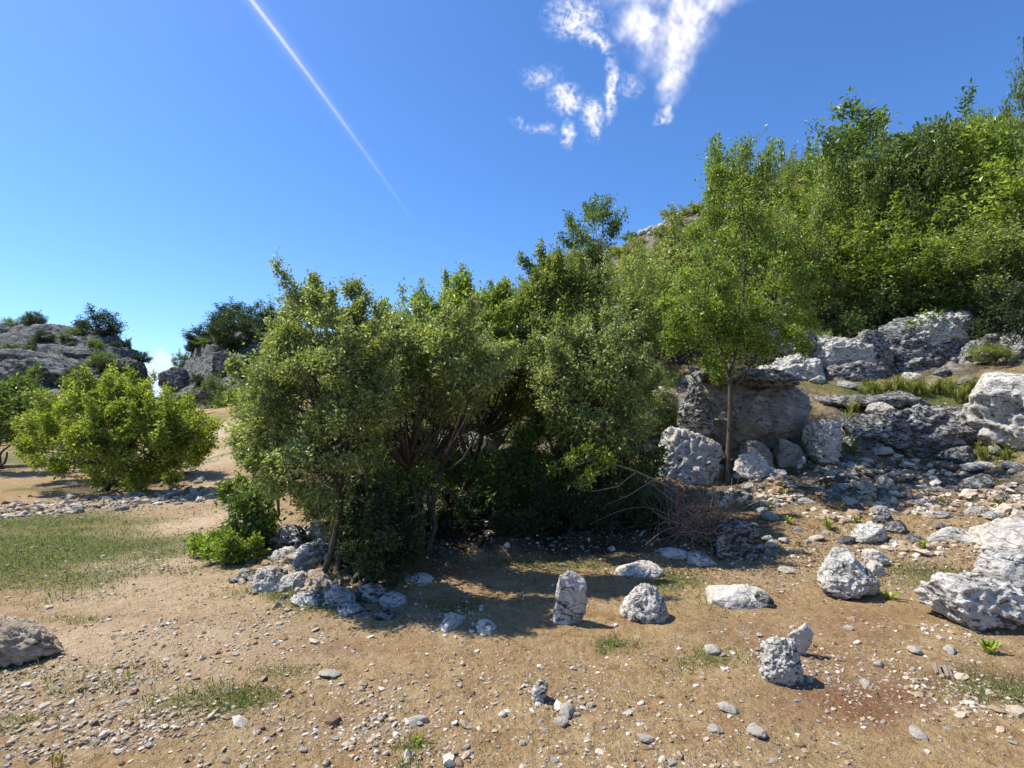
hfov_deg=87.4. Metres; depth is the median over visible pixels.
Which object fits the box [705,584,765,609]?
rock
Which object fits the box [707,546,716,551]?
rock
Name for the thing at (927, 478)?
rock
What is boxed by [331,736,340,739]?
stone
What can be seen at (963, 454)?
rock
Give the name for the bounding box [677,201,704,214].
bush
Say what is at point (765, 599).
rock
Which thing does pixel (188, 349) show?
bush
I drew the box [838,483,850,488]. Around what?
rock
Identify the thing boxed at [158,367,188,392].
boulder
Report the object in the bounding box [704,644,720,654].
stone
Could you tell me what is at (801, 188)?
bush
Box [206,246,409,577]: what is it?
shrub
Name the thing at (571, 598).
rock
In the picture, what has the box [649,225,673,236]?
bush
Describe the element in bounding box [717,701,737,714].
stone
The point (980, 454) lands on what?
grass tuft
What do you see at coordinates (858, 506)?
rock
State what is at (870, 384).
grass tuft
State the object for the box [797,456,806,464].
rock
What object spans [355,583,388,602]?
rock
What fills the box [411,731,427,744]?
grass tuft
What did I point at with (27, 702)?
stone
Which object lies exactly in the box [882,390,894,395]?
rock
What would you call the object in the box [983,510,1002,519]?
rock
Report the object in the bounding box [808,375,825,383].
rock
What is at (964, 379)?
rock
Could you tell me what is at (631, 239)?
bush
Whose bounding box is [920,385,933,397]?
grass tuft
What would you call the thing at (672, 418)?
bush
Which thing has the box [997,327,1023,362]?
rock
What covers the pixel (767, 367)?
rock
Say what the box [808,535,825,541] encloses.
stone
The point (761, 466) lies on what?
rock
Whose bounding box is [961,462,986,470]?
rock
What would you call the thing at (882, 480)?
rock
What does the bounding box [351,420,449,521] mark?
shrub
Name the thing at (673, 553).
rock
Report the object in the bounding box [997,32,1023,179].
tree
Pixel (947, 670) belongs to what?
split wood
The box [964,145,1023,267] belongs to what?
bush
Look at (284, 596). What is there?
stone
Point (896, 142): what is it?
bush
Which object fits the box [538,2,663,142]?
cloud
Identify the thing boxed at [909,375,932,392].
grass tuft
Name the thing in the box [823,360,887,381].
rock
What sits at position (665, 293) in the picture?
bush
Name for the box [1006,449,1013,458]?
grass tuft
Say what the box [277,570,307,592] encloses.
rock
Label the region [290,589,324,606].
rock
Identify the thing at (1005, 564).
rock
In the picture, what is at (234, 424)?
shrub
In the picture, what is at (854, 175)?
bush
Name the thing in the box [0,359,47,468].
bush
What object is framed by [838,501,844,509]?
grass tuft
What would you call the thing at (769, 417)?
boulder
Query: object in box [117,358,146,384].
boulder
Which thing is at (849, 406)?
grass tuft
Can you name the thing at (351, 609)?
rock
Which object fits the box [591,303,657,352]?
bush
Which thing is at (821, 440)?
rock
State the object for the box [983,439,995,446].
grass tuft
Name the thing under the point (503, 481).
shrub
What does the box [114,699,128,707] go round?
stone
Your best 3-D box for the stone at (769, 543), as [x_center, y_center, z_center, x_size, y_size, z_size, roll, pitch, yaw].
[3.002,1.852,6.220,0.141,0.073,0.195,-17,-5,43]
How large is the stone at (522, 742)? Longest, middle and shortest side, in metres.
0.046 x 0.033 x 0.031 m
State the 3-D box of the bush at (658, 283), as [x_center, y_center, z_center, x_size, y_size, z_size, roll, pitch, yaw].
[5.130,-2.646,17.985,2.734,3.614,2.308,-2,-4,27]
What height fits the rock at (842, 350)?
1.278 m
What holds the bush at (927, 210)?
on the ground at (554, 644)
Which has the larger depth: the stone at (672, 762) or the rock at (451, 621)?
the rock at (451, 621)
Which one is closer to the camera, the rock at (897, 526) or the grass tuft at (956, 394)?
the rock at (897, 526)
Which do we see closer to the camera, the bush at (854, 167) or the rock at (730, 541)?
the rock at (730, 541)
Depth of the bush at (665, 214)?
39.10 m
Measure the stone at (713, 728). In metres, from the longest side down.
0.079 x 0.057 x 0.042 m
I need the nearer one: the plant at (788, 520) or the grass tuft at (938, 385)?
the plant at (788, 520)
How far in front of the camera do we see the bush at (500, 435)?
10.02 m
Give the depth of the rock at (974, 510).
6.73 m
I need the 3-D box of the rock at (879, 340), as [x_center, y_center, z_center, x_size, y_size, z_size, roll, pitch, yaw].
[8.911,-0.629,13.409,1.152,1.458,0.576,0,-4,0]
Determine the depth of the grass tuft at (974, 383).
11.17 m
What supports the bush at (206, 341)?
on the hill at (200, 360)
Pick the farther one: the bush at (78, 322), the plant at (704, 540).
the bush at (78, 322)
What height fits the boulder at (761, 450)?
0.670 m
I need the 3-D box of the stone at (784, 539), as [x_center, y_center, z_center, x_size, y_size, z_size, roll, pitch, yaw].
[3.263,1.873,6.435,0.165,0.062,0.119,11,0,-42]
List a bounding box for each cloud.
[145,349,176,396]
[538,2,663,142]
[623,0,724,113]
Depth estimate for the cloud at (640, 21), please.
2069.85 m
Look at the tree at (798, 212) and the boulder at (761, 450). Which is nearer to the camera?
the boulder at (761, 450)
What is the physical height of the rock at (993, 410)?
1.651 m
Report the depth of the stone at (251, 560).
5.84 m
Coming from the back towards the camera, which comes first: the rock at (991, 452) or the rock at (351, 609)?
the rock at (991, 452)
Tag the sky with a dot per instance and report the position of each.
(156, 156)
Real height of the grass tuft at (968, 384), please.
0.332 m
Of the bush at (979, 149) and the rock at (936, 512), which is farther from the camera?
the bush at (979, 149)
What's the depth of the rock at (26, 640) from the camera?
3.41 m
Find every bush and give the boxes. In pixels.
[0,317,18,325]
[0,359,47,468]
[2,342,22,348]
[2,359,224,492]
[13,310,48,324]
[22,313,47,325]
[24,343,36,350]
[25,340,38,347]
[28,329,55,342]
[29,337,41,342]
[49,365,92,388]
[58,332,75,341]
[63,326,83,335]
[63,341,75,345]
[70,302,128,341]
[71,319,92,328]
[81,346,122,371]
[85,336,108,346]
[99,361,119,372]
[108,340,122,347]
[117,365,135,375]
[123,337,132,347]
[127,353,142,361]
[135,350,153,363]
[171,346,190,366]
[178,521,271,566]
[181,322,208,348]
[184,343,193,351]
[188,372,205,385]
[192,336,212,346]
[194,367,227,407]
[202,308,263,348]
[203,296,255,327]
[208,384,236,408]
[220,342,240,352]
[229,299,271,331]
[240,352,256,368]
[249,301,303,332]
[253,324,266,332]
[256,331,265,340]
[398,400,441,443]
[439,415,476,449]
[461,391,518,454]
[473,385,545,452]
[515,267,545,284]
[547,245,572,261]
[580,251,632,309]
[590,256,625,285]
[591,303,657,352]
[609,243,633,257]
[613,244,652,277]
[614,263,666,338]
[620,219,728,335]
[620,230,636,240]
[625,236,646,246]
[634,373,682,454]
[640,264,706,352]
[644,235,690,271]
[646,253,694,352]
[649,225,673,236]
[658,206,680,220]
[667,214,687,223]
[669,224,694,238]
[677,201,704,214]
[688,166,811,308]
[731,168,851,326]
[743,136,811,201]
[759,187,802,209]
[767,168,823,207]
[779,157,812,182]
[796,145,878,188]
[803,154,838,166]
[804,179,897,312]
[810,328,840,346]
[822,270,965,338]
[825,161,910,305]
[835,110,895,163]
[875,129,910,160]
[876,269,1023,324]
[887,156,984,280]
[920,192,1023,308]
[946,124,995,174]
[949,180,1023,300]
[951,105,1019,164]
[959,338,1023,366]
[962,113,1003,130]
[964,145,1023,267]
[965,272,1023,348]
[997,113,1023,132]
[1001,118,1023,146]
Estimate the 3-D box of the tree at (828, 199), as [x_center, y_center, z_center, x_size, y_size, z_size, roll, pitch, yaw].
[9.841,-4.416,16.407,2.946,7.280,2.757,1,-4,-22]
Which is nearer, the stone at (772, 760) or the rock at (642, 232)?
the stone at (772, 760)
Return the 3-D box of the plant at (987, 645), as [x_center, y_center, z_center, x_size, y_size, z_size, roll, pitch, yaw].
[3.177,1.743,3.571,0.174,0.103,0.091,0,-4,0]
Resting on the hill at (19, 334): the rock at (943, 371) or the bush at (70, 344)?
the bush at (70, 344)
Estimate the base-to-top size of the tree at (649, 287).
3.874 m
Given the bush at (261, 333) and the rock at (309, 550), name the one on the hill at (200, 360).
the bush at (261, 333)
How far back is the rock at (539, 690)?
3.01 m
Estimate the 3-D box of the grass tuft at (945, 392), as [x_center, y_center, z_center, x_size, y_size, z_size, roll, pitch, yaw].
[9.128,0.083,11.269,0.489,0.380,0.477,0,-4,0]
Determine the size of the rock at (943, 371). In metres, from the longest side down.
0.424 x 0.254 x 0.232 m
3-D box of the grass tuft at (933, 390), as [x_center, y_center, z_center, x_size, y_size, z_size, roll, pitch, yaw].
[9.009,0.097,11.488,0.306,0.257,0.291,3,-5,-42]
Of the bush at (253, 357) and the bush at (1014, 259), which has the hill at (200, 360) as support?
the bush at (253, 357)
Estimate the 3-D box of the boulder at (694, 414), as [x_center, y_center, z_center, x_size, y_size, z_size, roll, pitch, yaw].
[3.288,0.460,9.595,0.635,1.253,0.450,-3,-4,35]
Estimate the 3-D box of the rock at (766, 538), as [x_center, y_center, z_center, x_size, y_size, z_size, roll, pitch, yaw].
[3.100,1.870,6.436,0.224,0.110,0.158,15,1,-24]
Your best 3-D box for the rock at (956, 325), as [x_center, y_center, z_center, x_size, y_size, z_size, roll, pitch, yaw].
[10.820,-1.279,13.597,2.057,1.238,0.926,0,-4,0]
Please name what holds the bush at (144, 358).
on the hill at (19, 334)
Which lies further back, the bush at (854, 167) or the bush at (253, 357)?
the bush at (253, 357)
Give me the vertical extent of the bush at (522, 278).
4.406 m
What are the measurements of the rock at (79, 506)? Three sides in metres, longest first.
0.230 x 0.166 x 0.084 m
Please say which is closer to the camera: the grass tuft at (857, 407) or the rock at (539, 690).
the rock at (539, 690)
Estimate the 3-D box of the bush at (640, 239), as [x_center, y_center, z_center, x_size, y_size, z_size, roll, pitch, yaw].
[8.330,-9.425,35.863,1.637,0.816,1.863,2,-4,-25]
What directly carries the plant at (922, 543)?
on the ground at (554, 644)
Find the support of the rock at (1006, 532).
on the ground at (554, 644)
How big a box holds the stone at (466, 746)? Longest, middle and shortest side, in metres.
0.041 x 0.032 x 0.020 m
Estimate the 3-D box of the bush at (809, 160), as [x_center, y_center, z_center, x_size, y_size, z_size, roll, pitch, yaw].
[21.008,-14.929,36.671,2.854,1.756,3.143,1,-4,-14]
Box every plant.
[48,749,65,767]
[696,534,712,544]
[784,515,795,523]
[820,518,834,529]
[876,585,902,598]
[910,539,927,548]
[970,635,1002,653]
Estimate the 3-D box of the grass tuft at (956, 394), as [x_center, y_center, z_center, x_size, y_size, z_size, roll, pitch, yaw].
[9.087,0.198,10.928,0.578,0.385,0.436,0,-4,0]
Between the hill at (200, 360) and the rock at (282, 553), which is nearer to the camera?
the rock at (282, 553)
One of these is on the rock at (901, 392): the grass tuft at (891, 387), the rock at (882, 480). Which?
the grass tuft at (891, 387)
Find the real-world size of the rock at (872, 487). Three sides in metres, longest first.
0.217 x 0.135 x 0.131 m
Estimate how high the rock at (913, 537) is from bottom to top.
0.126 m
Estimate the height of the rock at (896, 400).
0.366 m
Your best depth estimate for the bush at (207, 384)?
43.63 m
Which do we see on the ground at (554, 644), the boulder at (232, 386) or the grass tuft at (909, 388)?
the boulder at (232, 386)
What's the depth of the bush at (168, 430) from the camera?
11.03 m
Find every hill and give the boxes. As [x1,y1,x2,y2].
[0,322,152,402]
[168,328,335,407]
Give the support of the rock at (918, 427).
on the ground at (554, 644)
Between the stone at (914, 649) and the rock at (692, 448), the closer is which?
the stone at (914, 649)
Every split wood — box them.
[932,661,941,674]
[942,664,952,678]
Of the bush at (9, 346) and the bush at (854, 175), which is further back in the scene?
the bush at (9, 346)
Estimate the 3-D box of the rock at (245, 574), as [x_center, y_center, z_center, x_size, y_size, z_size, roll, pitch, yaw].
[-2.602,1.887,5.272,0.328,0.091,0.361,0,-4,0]
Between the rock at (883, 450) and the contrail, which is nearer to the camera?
the rock at (883, 450)
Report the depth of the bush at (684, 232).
32.16 m
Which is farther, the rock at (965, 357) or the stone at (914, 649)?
the rock at (965, 357)
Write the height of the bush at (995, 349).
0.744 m
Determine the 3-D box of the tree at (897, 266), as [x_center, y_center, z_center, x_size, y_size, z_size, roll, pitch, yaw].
[11.267,-3.114,15.044,4.402,4.755,4.119,-2,-4,31]
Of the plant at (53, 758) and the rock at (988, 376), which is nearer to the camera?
the plant at (53, 758)
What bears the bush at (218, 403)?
on the hill at (200, 360)
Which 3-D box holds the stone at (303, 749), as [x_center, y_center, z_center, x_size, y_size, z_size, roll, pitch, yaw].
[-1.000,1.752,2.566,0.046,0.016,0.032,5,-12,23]
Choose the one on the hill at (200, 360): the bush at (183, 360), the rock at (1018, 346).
the bush at (183, 360)
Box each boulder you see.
[0,348,75,385]
[0,359,42,403]
[62,347,99,359]
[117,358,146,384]
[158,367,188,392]
[173,390,208,403]
[211,351,231,377]
[225,385,243,402]
[643,386,677,440]
[676,375,714,436]
[685,375,812,449]
[690,366,802,386]
[737,440,774,467]
[742,327,818,367]
[769,353,824,379]
[773,438,805,466]
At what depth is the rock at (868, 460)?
9.34 m
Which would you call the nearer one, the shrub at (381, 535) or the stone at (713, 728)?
the stone at (713, 728)
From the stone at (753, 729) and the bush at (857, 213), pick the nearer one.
the stone at (753, 729)
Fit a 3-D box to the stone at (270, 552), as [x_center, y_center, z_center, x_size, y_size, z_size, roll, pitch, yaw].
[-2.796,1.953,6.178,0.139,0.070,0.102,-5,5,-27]
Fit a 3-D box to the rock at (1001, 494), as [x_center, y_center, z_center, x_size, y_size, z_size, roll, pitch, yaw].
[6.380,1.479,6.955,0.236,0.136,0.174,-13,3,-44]
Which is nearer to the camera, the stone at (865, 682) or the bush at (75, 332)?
the stone at (865, 682)
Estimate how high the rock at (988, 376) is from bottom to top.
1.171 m
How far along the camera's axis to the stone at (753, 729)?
2.69 m
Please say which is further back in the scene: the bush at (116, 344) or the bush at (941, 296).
the bush at (116, 344)
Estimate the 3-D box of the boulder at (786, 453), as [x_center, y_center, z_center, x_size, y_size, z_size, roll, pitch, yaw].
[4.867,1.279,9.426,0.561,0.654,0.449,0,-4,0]
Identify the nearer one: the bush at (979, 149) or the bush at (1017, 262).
the bush at (1017, 262)
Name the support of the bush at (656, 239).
on the ground at (554, 644)
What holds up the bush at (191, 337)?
on the hill at (200, 360)
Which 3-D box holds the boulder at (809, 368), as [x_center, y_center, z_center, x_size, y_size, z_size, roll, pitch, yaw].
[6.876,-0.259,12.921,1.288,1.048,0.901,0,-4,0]
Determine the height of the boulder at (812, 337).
1.268 m
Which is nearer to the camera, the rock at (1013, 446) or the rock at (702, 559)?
the rock at (702, 559)
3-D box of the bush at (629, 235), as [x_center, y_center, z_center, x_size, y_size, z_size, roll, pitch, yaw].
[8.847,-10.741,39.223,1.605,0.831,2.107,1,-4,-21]
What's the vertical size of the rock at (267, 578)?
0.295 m
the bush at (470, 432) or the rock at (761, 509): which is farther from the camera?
the bush at (470, 432)
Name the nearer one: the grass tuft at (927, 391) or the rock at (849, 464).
the rock at (849, 464)
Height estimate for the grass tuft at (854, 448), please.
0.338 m
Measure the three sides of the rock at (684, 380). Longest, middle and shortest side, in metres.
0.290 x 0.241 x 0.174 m
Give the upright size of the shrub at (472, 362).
3.162 m
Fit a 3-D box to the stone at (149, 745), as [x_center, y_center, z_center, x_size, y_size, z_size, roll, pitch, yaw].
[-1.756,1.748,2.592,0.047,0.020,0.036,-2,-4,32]
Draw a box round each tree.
[367,256,578,496]
[469,236,664,512]
[554,193,629,269]
[591,242,687,348]
[602,202,763,364]
[651,124,842,484]
[680,131,788,313]
[733,191,848,314]
[774,199,908,337]
[780,86,950,328]
[794,130,891,335]
[838,187,1018,317]
[843,77,1021,308]
[905,109,1023,316]
[906,194,1023,332]
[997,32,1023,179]
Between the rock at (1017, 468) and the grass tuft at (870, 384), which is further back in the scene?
the grass tuft at (870, 384)
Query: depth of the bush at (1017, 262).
17.59 m
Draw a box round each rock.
[0,614,64,667]
[65,494,76,498]
[72,504,84,508]
[74,508,84,513]
[114,505,128,510]
[131,491,144,494]
[190,491,203,495]
[193,480,202,483]
[228,569,257,582]
[251,565,287,592]
[267,523,309,550]
[270,546,296,564]
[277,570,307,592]
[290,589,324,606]
[292,539,329,559]
[303,520,330,541]
[307,568,333,586]
[324,588,356,605]
[335,602,370,616]
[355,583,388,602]
[373,607,398,620]
[379,591,406,607]
[404,572,434,585]
[438,612,465,631]
[464,420,512,449]
[475,619,496,634]
[531,679,547,702]
[551,570,587,624]
[607,545,615,551]
[613,560,663,578]
[619,583,668,623]
[636,443,657,452]
[637,230,646,235]
[646,436,660,445]
[655,426,722,484]
[658,547,686,559]
[680,378,687,383]
[686,551,717,566]
[689,366,700,373]
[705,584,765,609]
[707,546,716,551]
[712,517,760,559]
[732,452,773,478]
[744,482,756,487]
[744,543,770,559]
[754,590,773,607]
[755,507,768,512]
[756,365,770,369]
[759,635,804,685]
[762,511,779,520]
[762,535,773,541]
[768,468,786,476]
[787,622,813,654]
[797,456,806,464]
[798,497,815,503]
[801,419,842,464]
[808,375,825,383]
[812,393,923,407]
[813,334,877,367]
[817,547,881,598]
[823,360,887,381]
[824,468,835,475]
[834,463,845,468]
[837,381,858,387]
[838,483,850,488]
[838,536,856,544]
[840,403,978,453]
[841,497,858,506]
[846,461,858,468]
[850,370,857,380]
[850,523,887,543]
[855,329,894,373]
[855,504,863,509]
[861,458,874,463]
[861,549,889,565]
[863,402,894,414]
[864,483,876,490]
[866,560,885,575]
[872,505,890,515]
[872,513,893,523]
[874,442,883,448]
[874,446,894,454]
[876,475,894,486]
[878,309,996,371]
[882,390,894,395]
[884,520,906,533]
[892,390,913,395]
[902,372,923,380]
[906,394,930,405]
[906,533,923,543]
[913,310,978,346]
[913,451,930,458]
[913,571,1023,630]
[923,475,930,480]
[927,526,968,542]
[932,367,951,375]
[932,511,952,515]
[934,512,950,518]
[935,446,974,462]
[935,523,948,529]
[955,333,1004,364]
[955,473,996,489]
[956,376,978,387]
[959,377,1023,450]
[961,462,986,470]
[963,506,986,514]
[966,517,1023,552]
[970,371,1023,393]
[972,547,1023,590]
[978,461,994,469]
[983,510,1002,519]
[986,445,1002,454]
[996,492,1010,498]
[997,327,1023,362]
[1001,462,1020,468]
[1003,442,1023,449]
[1007,468,1016,473]
[1013,465,1023,470]
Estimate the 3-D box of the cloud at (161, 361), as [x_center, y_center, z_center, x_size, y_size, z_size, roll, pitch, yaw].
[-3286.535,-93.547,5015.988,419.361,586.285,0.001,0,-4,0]
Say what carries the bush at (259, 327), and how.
on the hill at (200, 360)
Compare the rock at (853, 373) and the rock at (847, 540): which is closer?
the rock at (847, 540)
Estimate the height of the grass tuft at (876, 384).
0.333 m
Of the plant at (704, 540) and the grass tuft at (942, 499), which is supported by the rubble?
the grass tuft at (942, 499)
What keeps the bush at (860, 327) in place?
on the ground at (554, 644)
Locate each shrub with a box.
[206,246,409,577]
[208,470,286,548]
[209,337,309,528]
[331,455,434,585]
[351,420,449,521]
[358,282,534,554]
[422,473,674,542]
[423,411,674,529]
[509,298,670,530]
[546,436,786,564]
[639,359,673,388]
[798,262,883,337]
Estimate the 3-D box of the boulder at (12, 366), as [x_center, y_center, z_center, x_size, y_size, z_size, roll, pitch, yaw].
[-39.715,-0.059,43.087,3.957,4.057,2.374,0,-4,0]
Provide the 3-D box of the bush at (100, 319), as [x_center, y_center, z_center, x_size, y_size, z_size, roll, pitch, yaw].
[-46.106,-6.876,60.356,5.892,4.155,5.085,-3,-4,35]
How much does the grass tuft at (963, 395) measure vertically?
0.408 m
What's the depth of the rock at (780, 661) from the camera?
3.22 m
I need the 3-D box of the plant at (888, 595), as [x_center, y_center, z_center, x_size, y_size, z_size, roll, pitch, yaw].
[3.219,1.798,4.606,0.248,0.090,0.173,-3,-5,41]
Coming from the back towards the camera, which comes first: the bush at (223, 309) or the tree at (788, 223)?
the bush at (223, 309)
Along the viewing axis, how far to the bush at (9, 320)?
64.21 m
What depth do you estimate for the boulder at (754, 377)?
9.75 m
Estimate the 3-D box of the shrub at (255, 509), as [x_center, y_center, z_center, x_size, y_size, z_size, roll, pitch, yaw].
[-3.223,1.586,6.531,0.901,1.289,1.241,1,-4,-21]
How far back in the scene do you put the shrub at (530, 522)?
6.50 m
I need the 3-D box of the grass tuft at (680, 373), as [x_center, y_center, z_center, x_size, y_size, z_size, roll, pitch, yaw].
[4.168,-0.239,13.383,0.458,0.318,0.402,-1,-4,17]
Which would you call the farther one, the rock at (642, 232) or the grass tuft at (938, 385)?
the rock at (642, 232)
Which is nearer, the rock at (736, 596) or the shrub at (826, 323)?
the rock at (736, 596)
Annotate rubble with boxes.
[0,448,1023,679]
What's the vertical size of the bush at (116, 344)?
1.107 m
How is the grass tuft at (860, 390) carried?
on the ground at (554, 644)
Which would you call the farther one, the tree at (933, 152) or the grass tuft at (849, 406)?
the tree at (933, 152)
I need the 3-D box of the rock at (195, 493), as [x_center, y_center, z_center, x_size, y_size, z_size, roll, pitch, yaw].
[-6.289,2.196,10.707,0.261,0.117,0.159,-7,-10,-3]
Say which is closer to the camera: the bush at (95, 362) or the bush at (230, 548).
the bush at (230, 548)
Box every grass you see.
[0,365,1023,767]
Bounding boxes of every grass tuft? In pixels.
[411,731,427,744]
[672,364,684,373]
[673,369,683,380]
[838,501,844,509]
[839,408,852,417]
[841,398,859,414]
[847,438,862,455]
[852,514,859,522]
[853,386,869,394]
[855,398,862,412]
[860,377,874,393]
[870,379,881,393]
[874,382,887,394]
[879,378,895,390]
[885,380,901,390]
[887,373,907,389]
[896,377,913,391]
[903,378,921,393]
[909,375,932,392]
[913,381,922,394]
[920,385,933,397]
[928,382,937,393]
[932,378,948,393]
[933,379,955,396]
[936,496,947,502]
[941,375,959,392]
[944,384,967,402]
[948,381,972,400]
[960,378,974,393]
[965,375,981,388]
[970,440,981,447]
[970,445,986,460]
[977,446,990,460]
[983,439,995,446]
[992,497,1003,503]
[996,440,1010,451]
[997,450,1006,459]
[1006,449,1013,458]
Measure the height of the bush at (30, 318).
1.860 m
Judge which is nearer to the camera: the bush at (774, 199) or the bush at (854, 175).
the bush at (854, 175)
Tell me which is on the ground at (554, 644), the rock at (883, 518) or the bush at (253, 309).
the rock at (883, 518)
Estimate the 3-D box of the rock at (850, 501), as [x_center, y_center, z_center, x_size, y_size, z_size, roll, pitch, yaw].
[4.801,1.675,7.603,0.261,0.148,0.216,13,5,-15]
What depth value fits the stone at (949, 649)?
3.57 m
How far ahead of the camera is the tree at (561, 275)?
7.55 m
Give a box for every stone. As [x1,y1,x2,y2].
[24,700,32,704]
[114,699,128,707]
[121,735,130,739]
[144,742,153,747]
[240,763,247,767]
[247,558,256,563]
[264,550,272,555]
[280,594,288,598]
[299,746,307,751]
[318,669,341,677]
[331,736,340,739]
[408,714,429,728]
[463,744,469,749]
[519,739,526,745]
[550,757,558,762]
[553,715,568,727]
[559,702,574,718]
[586,702,595,707]
[637,733,654,742]
[668,758,677,766]
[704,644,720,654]
[707,723,723,733]
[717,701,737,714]
[746,723,767,738]
[765,539,777,547]
[769,758,777,763]
[778,537,788,542]
[778,566,794,573]
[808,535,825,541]
[843,625,853,630]
[859,678,871,687]
[873,660,883,666]
[906,645,922,654]
[909,725,928,741]
[943,644,956,654]
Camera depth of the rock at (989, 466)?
8.70 m
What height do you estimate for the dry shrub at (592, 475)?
1.845 m
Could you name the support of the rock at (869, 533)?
on the ground at (554, 644)
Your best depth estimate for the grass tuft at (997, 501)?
6.84 m
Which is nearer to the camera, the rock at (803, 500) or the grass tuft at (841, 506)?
the grass tuft at (841, 506)
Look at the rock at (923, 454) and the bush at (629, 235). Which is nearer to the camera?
the rock at (923, 454)
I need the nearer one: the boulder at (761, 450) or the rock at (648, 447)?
the boulder at (761, 450)
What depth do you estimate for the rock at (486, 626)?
3.97 m
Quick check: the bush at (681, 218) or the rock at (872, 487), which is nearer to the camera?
the rock at (872, 487)
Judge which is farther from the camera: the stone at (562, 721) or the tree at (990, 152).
the tree at (990, 152)
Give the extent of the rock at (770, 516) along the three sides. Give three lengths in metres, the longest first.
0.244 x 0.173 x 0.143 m
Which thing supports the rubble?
on the ground at (554, 644)
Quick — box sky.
[0,0,1023,366]
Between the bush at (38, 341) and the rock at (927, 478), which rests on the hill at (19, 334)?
the bush at (38, 341)
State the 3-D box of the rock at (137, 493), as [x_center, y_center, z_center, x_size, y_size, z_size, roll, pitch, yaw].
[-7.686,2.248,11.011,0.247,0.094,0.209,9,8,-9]
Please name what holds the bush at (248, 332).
on the hill at (200, 360)
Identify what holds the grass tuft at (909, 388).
on the rock at (901, 392)
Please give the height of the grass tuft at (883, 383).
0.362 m
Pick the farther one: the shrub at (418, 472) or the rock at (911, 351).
the rock at (911, 351)
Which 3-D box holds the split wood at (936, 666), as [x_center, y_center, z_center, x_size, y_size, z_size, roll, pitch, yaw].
[2.651,1.772,3.328,0.040,0.023,0.130,30,18,27]
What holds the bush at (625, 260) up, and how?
on the ground at (554, 644)
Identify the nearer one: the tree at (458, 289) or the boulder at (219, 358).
the tree at (458, 289)
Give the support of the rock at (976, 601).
on the ground at (554, 644)
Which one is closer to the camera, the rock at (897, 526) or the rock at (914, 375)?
the rock at (897, 526)
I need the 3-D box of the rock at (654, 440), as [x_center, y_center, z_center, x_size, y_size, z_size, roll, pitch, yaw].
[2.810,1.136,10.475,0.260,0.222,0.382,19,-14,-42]
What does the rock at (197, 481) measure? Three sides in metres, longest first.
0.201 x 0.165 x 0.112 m
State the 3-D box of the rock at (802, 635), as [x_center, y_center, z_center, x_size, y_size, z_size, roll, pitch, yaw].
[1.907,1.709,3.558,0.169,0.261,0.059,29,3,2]
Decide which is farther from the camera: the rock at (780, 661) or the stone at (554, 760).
the rock at (780, 661)
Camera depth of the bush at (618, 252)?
34.76 m
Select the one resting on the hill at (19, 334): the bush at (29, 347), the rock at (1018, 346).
the bush at (29, 347)
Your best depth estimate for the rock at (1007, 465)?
8.30 m
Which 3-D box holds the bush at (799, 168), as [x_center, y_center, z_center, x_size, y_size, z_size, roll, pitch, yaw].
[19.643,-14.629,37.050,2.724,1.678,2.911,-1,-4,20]
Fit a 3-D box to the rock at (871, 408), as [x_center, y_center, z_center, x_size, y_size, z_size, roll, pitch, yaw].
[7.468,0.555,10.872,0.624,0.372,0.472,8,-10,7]
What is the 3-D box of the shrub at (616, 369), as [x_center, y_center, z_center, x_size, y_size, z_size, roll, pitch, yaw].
[1.079,0.465,7.058,1.930,3.277,2.777,-1,-4,16]
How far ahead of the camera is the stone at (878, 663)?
3.41 m
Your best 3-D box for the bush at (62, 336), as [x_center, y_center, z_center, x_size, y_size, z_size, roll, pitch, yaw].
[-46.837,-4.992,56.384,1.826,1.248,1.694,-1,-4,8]
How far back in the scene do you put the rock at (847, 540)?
6.29 m
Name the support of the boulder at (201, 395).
on the ground at (554, 644)
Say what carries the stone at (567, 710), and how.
on the ground at (554, 644)
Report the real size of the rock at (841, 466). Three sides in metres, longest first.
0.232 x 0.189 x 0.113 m
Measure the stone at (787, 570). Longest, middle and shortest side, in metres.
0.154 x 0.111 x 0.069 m
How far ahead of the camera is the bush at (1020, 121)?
29.63 m
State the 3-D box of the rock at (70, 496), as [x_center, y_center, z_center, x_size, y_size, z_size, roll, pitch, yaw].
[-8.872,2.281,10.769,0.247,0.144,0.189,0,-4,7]
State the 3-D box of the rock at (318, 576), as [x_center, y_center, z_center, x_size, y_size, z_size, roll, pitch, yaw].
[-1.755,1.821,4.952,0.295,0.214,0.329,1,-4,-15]
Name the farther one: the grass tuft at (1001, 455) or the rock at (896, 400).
the rock at (896, 400)
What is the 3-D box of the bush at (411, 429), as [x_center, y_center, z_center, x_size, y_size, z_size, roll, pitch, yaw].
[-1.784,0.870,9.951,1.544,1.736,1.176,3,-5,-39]
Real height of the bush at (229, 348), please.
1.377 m
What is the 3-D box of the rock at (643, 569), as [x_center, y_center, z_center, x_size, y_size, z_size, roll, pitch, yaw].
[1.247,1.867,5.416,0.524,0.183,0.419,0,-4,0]
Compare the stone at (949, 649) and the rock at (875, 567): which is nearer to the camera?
the stone at (949, 649)
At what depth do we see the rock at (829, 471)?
8.73 m
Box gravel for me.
[0,369,1023,767]
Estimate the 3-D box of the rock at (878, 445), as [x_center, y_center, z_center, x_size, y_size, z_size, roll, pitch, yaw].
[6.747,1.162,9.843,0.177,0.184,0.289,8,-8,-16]
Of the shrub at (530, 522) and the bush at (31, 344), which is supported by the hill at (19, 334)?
the bush at (31, 344)
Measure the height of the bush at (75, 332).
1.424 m
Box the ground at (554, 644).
[0,140,1023,767]
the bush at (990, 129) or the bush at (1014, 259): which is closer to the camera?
the bush at (1014, 259)

